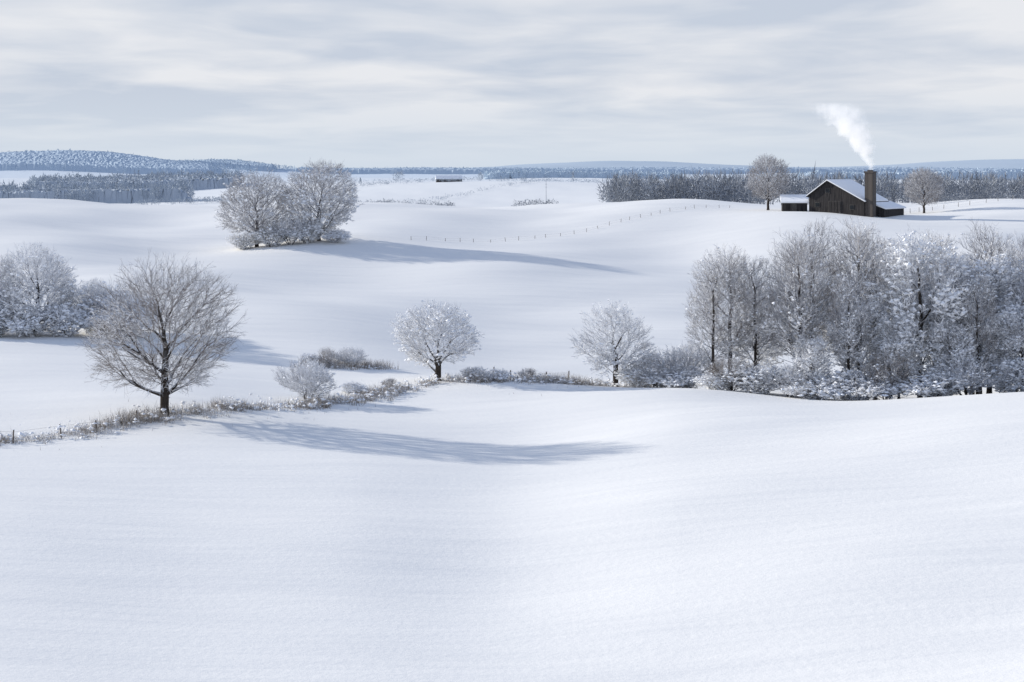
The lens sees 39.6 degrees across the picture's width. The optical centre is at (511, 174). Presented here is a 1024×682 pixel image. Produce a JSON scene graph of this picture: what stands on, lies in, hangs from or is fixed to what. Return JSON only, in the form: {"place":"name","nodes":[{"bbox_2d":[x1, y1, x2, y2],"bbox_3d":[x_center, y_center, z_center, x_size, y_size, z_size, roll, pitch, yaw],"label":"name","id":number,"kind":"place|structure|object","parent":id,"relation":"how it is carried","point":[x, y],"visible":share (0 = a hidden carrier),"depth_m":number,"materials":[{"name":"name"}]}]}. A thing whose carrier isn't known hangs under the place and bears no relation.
{"place":"outdoors","nodes":[
{"label":"outdoors","id":0,"kind":"place"},
{"bbox_2d":[0,159,1023,681],"bbox_3d":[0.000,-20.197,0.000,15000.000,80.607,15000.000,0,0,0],"label":"snow field ground","id":1,"kind":"structure","parent":0,"point":[484,531],"depth_m":66.08,"materials":[{"name":"white snow"}]},
{"bbox_2d":[0,305,19,336],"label":"snowy shrub","id":2,"kind":"object","parent":1,"relation":"on","point":[5,330],"visible":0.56,"depth_m":130.30,"materials":[{"name":"white plant"}]},
{"bbox_2d":[0,254,26,316],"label":"snowy tree","id":3,"kind":"object","parent":1,"relation":"on","point":[3,270],"visible":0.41,"depth_m":133.65,"materials":[{"name":"white plant"}]},
{"bbox_2d":[0,304,55,336],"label":"snowy shrub","id":4,"kind":"object","parent":1,"relation":"on","point":[35,326],"visible":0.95,"depth_m":129.89,"materials":[{"name":"white plant"}]},
{"bbox_2d":[0,240,84,334],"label":"snowy tree","id":5,"kind":"object","parent":1,"relation":"on","point":[52,282],"visible":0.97,"depth_m":131.71,"materials":[{"name":"white plant"}]},
{"bbox_2d":[0,409,136,442],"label":"wire fence","id":6,"kind":"object","parent":1,"relation":"on","point":[63,425],"visible":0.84,"depth_m":82.33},
{"bbox_2d":[42,301,99,336],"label":"snowy shrub","id":7,"kind":"object","parent":1,"relation":"on","point":[73,315],"visible":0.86,"depth_m":131.15,"materials":[{"name":"white plant"}]},
{"bbox_2d":[57,276,107,333],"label":"snowy tree","id":8,"kind":"object","parent":1,"relation":"on","point":[92,285],"visible":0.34,"depth_m":135.48,"materials":[{"name":"white plant"}]},
{"bbox_2d":[0,176,194,203],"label":"woodland","id":9,"kind":"object","parent":1,"relation":"on","point":[111,194],"visible":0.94,"depth_m":767.99,"materials":[{"name":"grey plant"}]},
{"bbox_2d":[77,294,138,335],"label":"snowy shrub","id":10,"kind":"object","parent":1,"relation":"on","point":[84,306],"visible":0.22,"depth_m":133.89,"materials":[{"name":"white plant"}]},
{"bbox_2d":[77,281,160,329],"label":"snowy shrub","id":11,"kind":"object","parent":1,"relation":"on","point":[109,286],"visible":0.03,"depth_m":139.10,"materials":[{"name":"white plant"}]},
{"bbox_2d":[96,289,157,337],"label":"snowy shrub","id":12,"kind":"object","parent":1,"relation":"on","point":[123,310],"visible":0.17,"depth_m":133.27,"materials":[{"name":"white plant"}]},
{"bbox_2d":[0,148,257,175],"bbox_3d":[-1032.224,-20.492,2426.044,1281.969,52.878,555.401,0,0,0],"label":"distant forest","id":13,"kind":"object","parent":1,"relation":"on","point":[84,161],"visible":0.97,"depth_m":2253.95,"materials":[{"name":"plant"}]},
{"bbox_2d":[97,290,161,330],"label":"snowy shrub","id":14,"kind":"object","parent":1,"relation":"on","point":[134,298],"visible":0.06,"depth_m":136.25,"materials":[{"name":"white plant"}]},
{"bbox_2d":[25,168,243,189],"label":"woodland","id":15,"kind":"object","parent":1,"relation":"on","point":[208,179],"visible":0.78,"depth_m":1079.42,"materials":[{"name":"grey plant"}]},
{"bbox_2d":[74,247,249,416],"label":"deciduous tree","id":16,"kind":"object","parent":1,"relation":"on","point":[165,371],"visible":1,"depth_m":87.29,"materials":[{"name":"grey plant"}]},
{"bbox_2d":[118,195,244,204],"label":"field hedge","id":17,"kind":"object","parent":1,"relation":"on","point":[194,200],"visible":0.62,"depth_m":613.12,"materials":[{"name":"grey plant"}]},
{"bbox_2d":[178,158,277,171],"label":"distant forest","id":18,"kind":"object","parent":1,"relation":"on","point":[246,164],"visible":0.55,"depth_m":2875.63,"materials":[{"name":"plant"}]},
{"bbox_2d":[225,234,262,249],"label":"snowy shrub","id":19,"kind":"object","parent":1,"relation":"on","point":[239,242],"visible":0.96,"depth_m":230.01,"materials":[{"name":"white plant"}]},
{"bbox_2d":[213,166,290,246],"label":"broad tree","id":20,"kind":"object","parent":1,"relation":"on","point":[259,214],"visible":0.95,"depth_m":231.32,"materials":[{"name":"white plant"}]},
{"bbox_2d":[251,226,287,246],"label":"snowy shrub","id":21,"kind":"object","parent":1,"relation":"on","point":[267,235],"visible":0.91,"depth_m":229.62,"materials":[{"name":"white plant"}]},
{"bbox_2d":[269,216,308,244],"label":"snowy shrub","id":22,"kind":"object","parent":1,"relation":"on","point":[290,221],"visible":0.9,"depth_m":230.06,"materials":[{"name":"white plant"}]},
{"bbox_2d":[270,357,340,400],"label":"snowy shrub","id":23,"kind":"object","parent":1,"relation":"on","point":[309,375],"visible":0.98,"depth_m":100.64,"materials":[{"name":"white snow"}]},
{"bbox_2d":[288,220,322,243],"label":"snowy shrub","id":24,"kind":"object","parent":1,"relation":"on","point":[314,234],"visible":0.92,"depth_m":230.59,"materials":[{"name":"white plant"}]},
{"bbox_2d":[300,353,331,363],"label":"snowy shrub","id":25,"kind":"object","parent":1,"relation":"on","point":[311,356],"visible":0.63,"depth_m":121.72,"materials":[{"name":"white plant"}]},
{"bbox_2d":[272,156,363,240],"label":"broad tree","id":26,"kind":"object","parent":1,"relation":"on","point":[323,215],"visible":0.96,"depth_m":232.40,"materials":[{"name":"white plant"}]},
{"bbox_2d":[317,346,337,367],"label":"snowy shrub","id":27,"kind":"object","parent":1,"relation":"on","point":[327,353],"visible":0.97,"depth_m":120.79,"materials":[{"name":"white plant"}]},
{"bbox_2d":[320,228,351,242],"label":"snowy shrub","id":28,"kind":"object","parent":1,"relation":"on","point":[329,234],"visible":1,"depth_m":231.26,"materials":[{"name":"white plant"}]},
{"bbox_2d":[291,354,398,369],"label":"dry weeds","id":29,"kind":"object","parent":1,"relation":"on","point":[366,364],"visible":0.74,"depth_m":121.69,"materials":[{"name":"grey plant"}]},
{"bbox_2d":[334,346,368,366],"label":"snowy shrub","id":30,"kind":"object","parent":1,"relation":"on","point":[347,354],"visible":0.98,"depth_m":121.79,"materials":[{"name":"white plant"}]},
{"bbox_2d":[340,381,367,392],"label":"snowy shrub","id":31,"kind":"object","parent":1,"relation":"on","point":[351,388],"visible":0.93,"depth_m":105.77,"materials":[{"name":"white plant"}]},
{"bbox_2d":[0,371,728,449],"bbox_3d":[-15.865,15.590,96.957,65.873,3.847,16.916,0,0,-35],"label":"hedgerow grass","id":32,"kind":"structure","parent":1,"relation":"on","point":[196,409],"depth_m":95.35,"materials":[{"name":"grey plant"}]},
{"bbox_2d":[380,378,398,387],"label":"snowy shrub","id":33,"kind":"object","parent":1,"relation":"on","point":[388,380],"visible":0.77,"depth_m":107.81,"materials":[{"name":"white plant"}]},
{"bbox_2d":[353,198,452,205],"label":"field hedge","id":34,"kind":"object","parent":1,"relation":"on","point":[387,201],"visible":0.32,"depth_m":595.96,"materials":[{"name":"grey plant"}]},
{"bbox_2d":[389,298,484,380],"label":"fruit tree","id":35,"kind":"object","parent":1,"relation":"on","point":[413,320],"visible":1,"depth_m":111.36,"materials":[{"name":"white plant"}]},
{"bbox_2d":[436,179,461,181],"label":"walls","id":36,"kind":"structure","parent":1,"relation":"on","point":[452,180],"depth_m":885.75,"materials":[{"name":"brown wood"}]},
{"bbox_2d":[435,175,462,178],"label":"roof","id":37,"kind":"structure","parent":36,"relation":"on","point":[448,176],"depth_m":887.72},
{"bbox_2d":[359,171,574,183],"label":"field trees","id":38,"kind":"object","parent":1,"relation":"on","point":[400,172],"visible":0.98,"depth_m":904.81,"materials":[{"name":"grey plant"}]},
{"bbox_2d":[460,366,487,381],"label":"snowy shrub","id":39,"kind":"object","parent":1,"relation":"on","point":[474,371],"visible":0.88,"depth_m":111.54,"materials":[{"name":"white snow"}]},
{"bbox_2d":[344,176,609,185],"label":"field hedge","id":40,"kind":"object","parent":1,"relation":"on","point":[454,179],"visible":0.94,"depth_m":879.24,"materials":[{"name":"grey plant"}]},
{"bbox_2d":[483,368,510,380],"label":"snowy shrub","id":41,"kind":"object","parent":1,"relation":"on","point":[499,372],"visible":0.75,"depth_m":112.34,"materials":[{"name":"white plant"}]},
{"bbox_2d":[367,178,633,202],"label":"field hedge","id":42,"kind":"object","parent":1,"relation":"on","point":[480,190],"visible":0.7,"depth_m":734.31,"materials":[{"name":"grey plant"}]},
{"bbox_2d":[246,176,796,180],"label":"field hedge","id":43,"kind":"object","parent":1,"relation":"on","point":[390,180],"visible":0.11,"depth_m":1517.91,"materials":[{"name":"grey plant"}]},
{"bbox_2d":[514,368,538,379],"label":"snowy shrub","id":44,"kind":"object","parent":1,"relation":"on","point":[529,370],"visible":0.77,"depth_m":112.76,"materials":[{"name":"white snow"}]},
{"bbox_2d":[514,198,557,205],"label":"field hedge","id":45,"kind":"object","parent":1,"relation":"on","point":[548,201],"visible":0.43,"depth_m":589.38,"materials":[{"name":"grey plant"}]},
{"bbox_2d":[426,205,729,241],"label":"wire fence","id":46,"kind":"object","parent":1,"relation":"on","point":[538,235],"visible":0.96,"depth_m":254.22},
{"bbox_2d":[479,167,682,179],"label":"distant forest","id":47,"kind":"object","parent":1,"relation":"on","point":[529,173],"visible":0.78,"depth_m":1507.59,"materials":[{"name":"plant"}]},
{"bbox_2d":[569,299,661,386],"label":"fruit tree","id":48,"kind":"object","parent":1,"relation":"on","point":[598,363],"visible":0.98,"depth_m":111.59,"materials":[{"name":"white plant"}]},
{"bbox_2d":[614,367,664,387],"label":"snowy shrub","id":49,"kind":"object","parent":1,"relation":"on","point":[626,377],"visible":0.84,"depth_m":110.83,"materials":[{"name":"white snow"}]},
{"bbox_2d":[271,163,1022,174],"bbox_3d":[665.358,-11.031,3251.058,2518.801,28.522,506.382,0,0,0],"label":"distant forest","id":50,"kind":"object","parent":1,"relation":"on","point":[441,170],"visible":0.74,"depth_m":3021.64,"materials":[{"name":"plant"}]},
{"bbox_2d":[630,352,692,387],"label":"snowy shrub","id":51,"kind":"object","parent":1,"relation":"on","point":[657,369],"visible":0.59,"depth_m":111.09,"materials":[{"name":"white snow"}]},
{"bbox_2d":[642,366,705,387],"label":"snowy shrub","id":52,"kind":"object","parent":1,"relation":"on","point":[680,380],"visible":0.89,"depth_m":109.33,"materials":[{"name":"white snow"}]},
{"bbox_2d":[647,339,724,386],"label":"snowy shrub","id":53,"kind":"object","parent":1,"relation":"on","point":[693,360],"visible":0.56,"depth_m":112.25,"materials":[{"name":"white plant"}]},
{"bbox_2d":[690,372,730,389],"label":"snowy shrub","id":54,"kind":"object","parent":1,"relation":"on","point":[705,380],"visible":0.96,"depth_m":105.82,"materials":[{"name":"white snow"}]},
{"bbox_2d":[684,259,741,389],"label":"grove tree","id":55,"kind":"object","parent":1,"relation":"on","point":[713,318],"visible":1,"depth_m":107.87,"materials":[{"name":"grey plant"}]},
{"bbox_2d":[690,243,767,389],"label":"grove tree","id":56,"kind":"object","parent":1,"relation":"on","point":[718,264],"visible":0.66,"depth_m":109.05,"materials":[{"name":"white plant"}]},
{"bbox_2d":[701,354,756,390],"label":"snowy shrub","id":57,"kind":"object","parent":1,"relation":"on","point":[721,366],"visible":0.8,"depth_m":106.19,"materials":[{"name":"white snow"}]},
{"bbox_2d":[726,274,788,368],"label":"grove tree","id":58,"kind":"object","parent":1,"relation":"on","point":[764,356],"visible":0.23,"depth_m":116.49,"materials":[{"name":"grey plant"}]},
{"bbox_2d":[727,255,788,388],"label":"grove tree","id":59,"kind":"object","parent":1,"relation":"on","point":[744,283],"visible":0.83,"depth_m":108.67,"materials":[{"name":"white plant"}]},
{"bbox_2d":[723,363,792,394],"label":"snowy shrub","id":60,"kind":"object","parent":1,"relation":"on","point":[751,382],"visible":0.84,"depth_m":104.94,"materials":[{"name":"white plant"}]},
{"bbox_2d":[744,153,791,209],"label":"deciduous tree","id":61,"kind":"object","parent":1,"relation":"on","point":[768,177],"visible":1,"depth_m":279.78,"materials":[{"name":"grey plant"}]},
{"bbox_2d":[756,363,816,396],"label":"snowy shrub","id":62,"kind":"object","parent":1,"relation":"on","point":[784,379],"visible":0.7,"depth_m":104.12,"materials":[{"name":"white snow"}]},
{"bbox_2d":[780,194,808,211],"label":"wooden shed","id":63,"kind":"structure","parent":1,"relation":"on","point":[794,202],"depth_m":273.38,"materials":[{"name":"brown wood"}]},
{"bbox_2d":[791,204,796,210],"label":"door","id":64,"kind":"structure","parent":63,"relation":"in","point":[793,206],"depth_m":273.13,"materials":[{"name":"brown wood"}]},
{"bbox_2d":[758,229,834,396],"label":"grove tree","id":65,"kind":"object","parent":1,"relation":"on","point":[799,318],"visible":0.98,"depth_m":106.63,"materials":[{"name":"grey plant"}]},
{"bbox_2d":[765,216,847,394],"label":"grove tree","id":66,"kind":"object","parent":1,"relation":"on","point":[822,247],"visible":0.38,"depth_m":110.81,"materials":[{"name":"white plant"}]},
{"bbox_2d":[596,162,1023,204],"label":"woodland","id":67,"kind":"object","parent":1,"relation":"on","point":[623,189],"visible":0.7,"depth_m":447.56,"materials":[{"name":"grey plant"}]},
{"bbox_2d":[791,333,835,394],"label":"grove tree","id":68,"kind":"object","parent":1,"relation":"on","point":[810,358],"visible":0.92,"depth_m":104.09,"materials":[{"name":"white plant"}]},
{"bbox_2d":[784,242,844,394],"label":"grove tree","id":69,"kind":"object","parent":1,"relation":"on","point":[810,307],"visible":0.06,"depth_m":118.37,"materials":[{"name":"grey plant"}]},
{"bbox_2d":[778,370,851,400],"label":"snowy shrub","id":70,"kind":"object","parent":1,"relation":"on","point":[822,390],"visible":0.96,"depth_m":102.19,"materials":[{"name":"white plant"}]},
{"bbox_2d":[823,272,875,398],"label":"grove tree","id":71,"kind":"object","parent":1,"relation":"on","point":[850,290],"visible":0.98,"depth_m":104.36,"materials":[{"name":"grey plant"}]},
{"bbox_2d":[806,170,905,216],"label":"wooden barn","id":72,"kind":"structure","parent":1,"relation":"on","point":[847,196],"depth_m":268.58,"materials":[{"name":"brown wood"}]},
{"bbox_2d":[828,201,840,213],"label":"barn door","id":73,"kind":"structure","parent":72,"relation":"in","point":[828,201],"depth_m":268.86,"materials":[{"name":"brown wood"}]},
{"bbox_2d":[813,217,900,396],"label":"grove tree","id":74,"kind":"object","parent":1,"relation":"on","point":[856,249],"visible":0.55,"depth_m":108.91,"materials":[{"name":"white plant"}]},
{"bbox_2d":[826,290,892,398],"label":"grove tree","id":75,"kind":"object","parent":1,"relation":"on","point":[871,335],"visible":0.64,"depth_m":105.23,"materials":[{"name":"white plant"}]},
{"bbox_2d":[830,366,904,400],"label":"snowy shrub","id":76,"kind":"object","parent":1,"relation":"on","point":[872,389],"visible":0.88,"depth_m":102.35,"materials":[{"name":"white plant"}]},
{"bbox_2d":[843,236,906,399],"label":"grove tree","id":77,"kind":"object","parent":1,"relation":"on","point":[870,272],"visible":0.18,"depth_m":111.58,"materials":[{"name":"white plant"}]},
{"bbox_2d":[857,347,915,399],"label":"snowy shrub","id":78,"kind":"object","parent":1,"relation":"on","point":[871,372],"visible":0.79,"depth_m":102.69,"materials":[{"name":"grey plant"}]},
{"bbox_2d":[845,242,932,397],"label":"grove tree","id":79,"kind":"object","parent":1,"relation":"on","point":[884,299],"visible":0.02,"depth_m":118.83,"materials":[{"name":"grey plant"}]},
{"bbox_2d":[872,310,928,398],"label":"grove tree","id":80,"kind":"object","parent":1,"relation":"on","point":[897,344],"visible":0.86,"depth_m":103.80,"materials":[{"name":"white plant"}]},
{"bbox_2d":[796,168,1023,179],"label":"distant forest","id":81,"kind":"object","parent":1,"relation":"on","point":[1009,174],"visible":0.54,"depth_m":1309.29,"materials":[{"name":"plant"}]},
{"bbox_2d":[864,223,978,397],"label":"grove tree","id":82,"kind":"object","parent":1,"relation":"on","point":[909,255],"visible":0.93,"depth_m":104.87,"materials":[{"name":"white plant"}]},
{"bbox_2d":[902,166,946,212],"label":"deciduous tree","id":83,"kind":"object","parent":1,"relation":"on","point":[925,178],"visible":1,"depth_m":290.11,"materials":[{"name":"grey plant"}]},
{"bbox_2d":[884,365,969,397],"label":"snowy shrub","id":84,"kind":"object","parent":1,"relation":"on","point":[934,387],"visible":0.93,"depth_m":101.52,"materials":[{"name":"white plant"}]},
{"bbox_2d":[900,255,959,365],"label":"grove tree","id":85,"kind":"object","parent":1,"relation":"on","point":[926,295],"depth_m":117.88,"materials":[{"name":"grey plant"}]},
{"bbox_2d":[902,227,973,364],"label":"grove tree","id":86,"kind":"object","parent":1,"relation":"on","point":[928,280],"visible":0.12,"depth_m":109.64,"materials":[{"name":"white plant"}]},
{"bbox_2d":[921,320,978,387],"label":"grove tree","id":87,"kind":"object","parent":1,"relation":"on","point":[957,352],"visible":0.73,"depth_m":103.40,"materials":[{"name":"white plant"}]},
{"bbox_2d":[919,351,1014,394],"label":"snowy shrub","id":88,"kind":"object","parent":1,"relation":"on","point":[973,377],"visible":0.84,"depth_m":101.88,"materials":[{"name":"white snow"}]},
{"bbox_2d":[946,265,992,394],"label":"grove tree","id":89,"kind":"object","parent":1,"relation":"on","point":[972,336],"depth_m":118.84,"materials":[{"name":"grey plant"}]},
{"bbox_2d":[925,189,1023,201],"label":"field hedge","id":90,"kind":"object","parent":1,"relation":"on","point":[977,195],"visible":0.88,"depth_m":321.18,"materials":[{"name":"grey plant"}]},
{"bbox_2d":[954,272,1005,393],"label":"grove tree","id":91,"kind":"object","parent":1,"relation":"on","point":[985,339],"visible":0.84,"depth_m":103.59,"materials":[{"name":"grey plant"}]},
{"bbox_2d":[938,246,1022,393],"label":"grove tree","id":92,"kind":"object","parent":1,"relation":"on","point":[994,264],"visible":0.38,"depth_m":106.08,"materials":[{"name":"grey plant"}]},
{"bbox_2d":[949,220,1023,393],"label":"grove tree","id":93,"kind":"object","parent":1,"relation":"on","point":[992,253],"visible":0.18,"depth_m":109.11,"materials":[{"name":"grey plant"}]},
{"bbox_2d":[984,356,1023,392],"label":"snowy shrub","id":94,"kind":"object","parent":1,"relation":"on","point":[1013,385],"visible":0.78,"depth_m":101.94,"materials":[{"name":"white snow"}]},
{"bbox_2d":[986,252,1023,359],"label":"grove tree","id":95,"kind":"object","parent":1,"relation":"on","point":[1018,275],"visible":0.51,"depth_m":106.34,"materials":[{"name":"grey plant"}]},
{"bbox_2d":[991,304,1023,389],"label":"grove tree","id":96,"kind":"object","parent":1,"relation":"on","point":[1010,322],"visible":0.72,"depth_m":103.49,"materials":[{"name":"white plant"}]},
{"bbox_2d":[993,233,1023,350],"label":"grove tree","id":97,"kind":"object","parent":1,"relation":"on","point":[1021,249],"visible":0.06,"depth_m":119.39,"materials":[{"name":"white plant"}]},
{"bbox_2d":[1012,251,1023,346],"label":"grove tree","id":98,"kind":"object","parent":1,"relation":"on","point":[1018,279],"visible":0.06,"depth_m":109.98,"materials":[{"name":"grey plant"}]},
{"bbox_2d":[0,0,1023,167],"label":"sky","id":99,"kind":"structure","parent":0,"point":[349,83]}
]}

